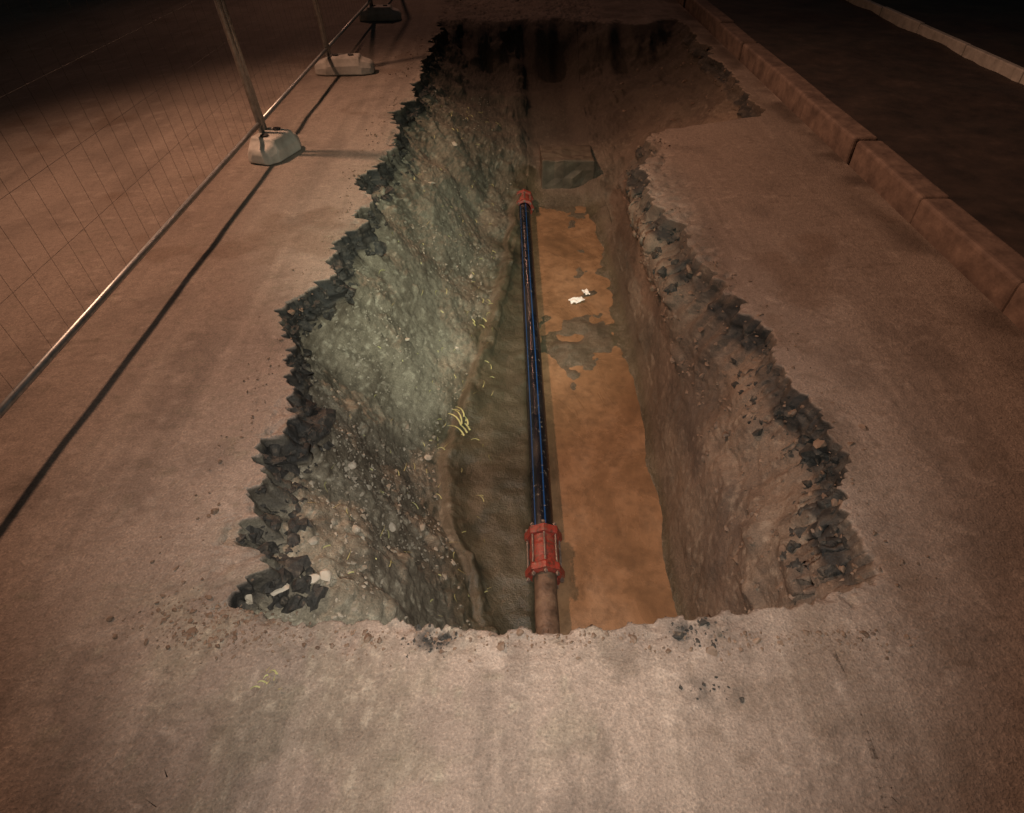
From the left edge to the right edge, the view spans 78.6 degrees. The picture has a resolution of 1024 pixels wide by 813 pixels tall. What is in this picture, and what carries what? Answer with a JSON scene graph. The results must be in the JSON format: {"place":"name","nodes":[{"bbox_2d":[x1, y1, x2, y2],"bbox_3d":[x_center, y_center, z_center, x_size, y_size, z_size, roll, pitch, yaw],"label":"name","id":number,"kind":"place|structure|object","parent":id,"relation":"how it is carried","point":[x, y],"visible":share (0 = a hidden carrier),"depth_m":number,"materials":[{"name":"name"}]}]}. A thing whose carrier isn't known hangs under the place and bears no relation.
{"place":"outdoors","nodes":[
{"label":"outdoors","id":0,"kind":"place"},
{"bbox_2d":[0,0,336,301],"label":"asphalt ground","id":1,"kind":"structure","parent":0,"point":[17,229],"depth_m":5.42,"materials":[{"name":"grey asphalt"}]},
{"bbox_2d":[0,0,1023,812],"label":"trench ground","id":2,"kind":"structure","parent":0,"point":[128,410],"depth_m":2.45,"materials":[{"name":"brown soil"}]},
{"bbox_2d":[0,0,264,418],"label":"temporary fence panel","id":3,"kind":"object","parent":2,"relation":"on","point":[31,376],"visible":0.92,"depth_m":2.79,"materials":[{"name":"metal"}]},
{"bbox_2d":[248,127,301,164],"bbox_3d":[-1.630,-1.801,4.272,0.248,0.151,0.400,13,43,14],"label":"fence foot","id":4,"kind":"object","parent":2,"relation":"on","point":[272,145],"visible":0.99,"depth_m":4.17},
{"bbox_2d":[221,0,329,129],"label":"temporary fence panel","id":5,"kind":"object","parent":2,"relation":"on","point":[276,104],"visible":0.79,"depth_m":4.50,"materials":[{"name":"metal"}]},
{"bbox_2d":[316,0,371,54],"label":"temporary fence panel","id":6,"kind":"object","parent":2,"relation":"on","point":[343,30],"visible":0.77,"depth_m":6.13,"materials":[{"name":"metal"}]},
{"bbox_2d":[315,53,374,75],"bbox_3d":[-1.560,-3.193,5.818,0.540,0.151,0.248,-3,42,-3],"label":"fence foot","id":7,"kind":"object","parent":2,"relation":"on","point":[336,64],"visible":0.91,"depth_m":5.75},
{"bbox_2d":[245,142,472,603],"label":"loose stones","id":8,"kind":"object","parent":2,"relation":"on","point":[325,574],"visible":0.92,"depth_m":2.00,"materials":[{"name":"grey stone"}]},
{"bbox_2d":[250,97,502,688],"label":"grass clippings","id":9,"kind":"object","parent":2,"relation":"on","point":[460,423],"depth_m":3.54,"materials":[{"name":"yellow plant"}]},
{"bbox_2d":[359,4,400,20],"bbox_3d":[-1.600,-4.779,7.579,0.500,0.151,0.248,-4,42,-4],"label":"fence foot","id":10,"kind":"object","parent":2,"relation":"on","point":[385,12],"visible":0.9,"depth_m":7.51},
{"bbox_2d":[278,70,510,628],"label":"gravel","id":11,"kind":"structure","parent":2,"relation":"on","point":[313,540],"depth_m":2.77,"materials":[{"name":"grey gravel"}]},
{"bbox_2d":[106,35,936,678],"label":"soil clods","id":12,"kind":"object","parent":2,"relation":"on","point":[368,637],"visible":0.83,"depth_m":1.78,"materials":[{"name":"brown soil"}]},
{"bbox_2d":[519,203,559,634],"bbox_3d":[0.134,-0.542,4.356,0.117,0.127,5.601,0,42,0],"label":"water main pipe","id":13,"kind":"object","parent":2,"relation":"on","point":[546,607],"visible":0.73,"depth_m":3.56,"materials":[{"name":"plastic"}]},
{"bbox_2d":[516,189,533,213],"bbox_3d":[0.113,-1.901,5.851,0.185,0.185,0.272,0,42,0],"label":"pipe coupling","id":14,"kind":"object","parent":13,"relation":"attached to","point":[526,196],"visible":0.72,"depth_m":5.79,"materials":[{"name":"metal"}]},
{"bbox_2d":[524,519,564,588],"bbox_3d":[0.152,0.703,2.961,0.184,0.185,0.292,0,42,0],"label":"pipe coupling","id":15,"kind":"object","parent":13,"relation":"attached to","point":[543,539],"visible":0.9,"depth_m":2.92,"materials":[{"name":"metal"}]},
{"bbox_2d":[236,40,851,702],"bbox_3d":[0.050,-1.619,4.374,2.318,0.265,7.332,0,42,0],"label":"tarmac rubble","id":16,"kind":"object","parent":2,"relation":"on","point":[298,566],"visible":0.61,"depth_m":2.28,"materials":[{"name":"black asphalt"}]},
{"bbox_2d":[539,145,594,188],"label":"concrete block","id":17,"kind":"structure","parent":2,"relation":"on","point":[569,167],"depth_m":6.00,"materials":[{"name":"grey concrete"}]},
{"bbox_2d":[531,206,677,634],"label":"muddy water","id":18,"kind":"structure","parent":2,"relation":"on","point":[607,514],"depth_m":3.48,"materials":[{"name":"brown liquid"}]},
{"bbox_2d":[569,296,584,303],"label":"paper litter","id":19,"kind":"object","parent":18,"relation":"on","point":[575,300],"visible":1,"depth_m":4.71,"materials":[{"name":"white paper"}]},
{"bbox_2d":[676,0,1023,332],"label":"kerb","id":20,"kind":"structure","parent":2,"relation":"on","point":[985,261],"depth_m":3.79,"materials":[{"name":"concrete"}]},
{"bbox_2d":[708,0,1023,256],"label":"verge","id":21,"kind":"structure","parent":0,"point":[949,122],"depth_m":5.37,"materials":[{"name":"soil"}]},
{"bbox_2d":[846,0,1023,84],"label":"path edging","id":22,"kind":"object","parent":21,"relation":"on","point":[995,63],"visible":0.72,"depth_m":6.16,"materials":[{"name":"concrete"}]}
]}

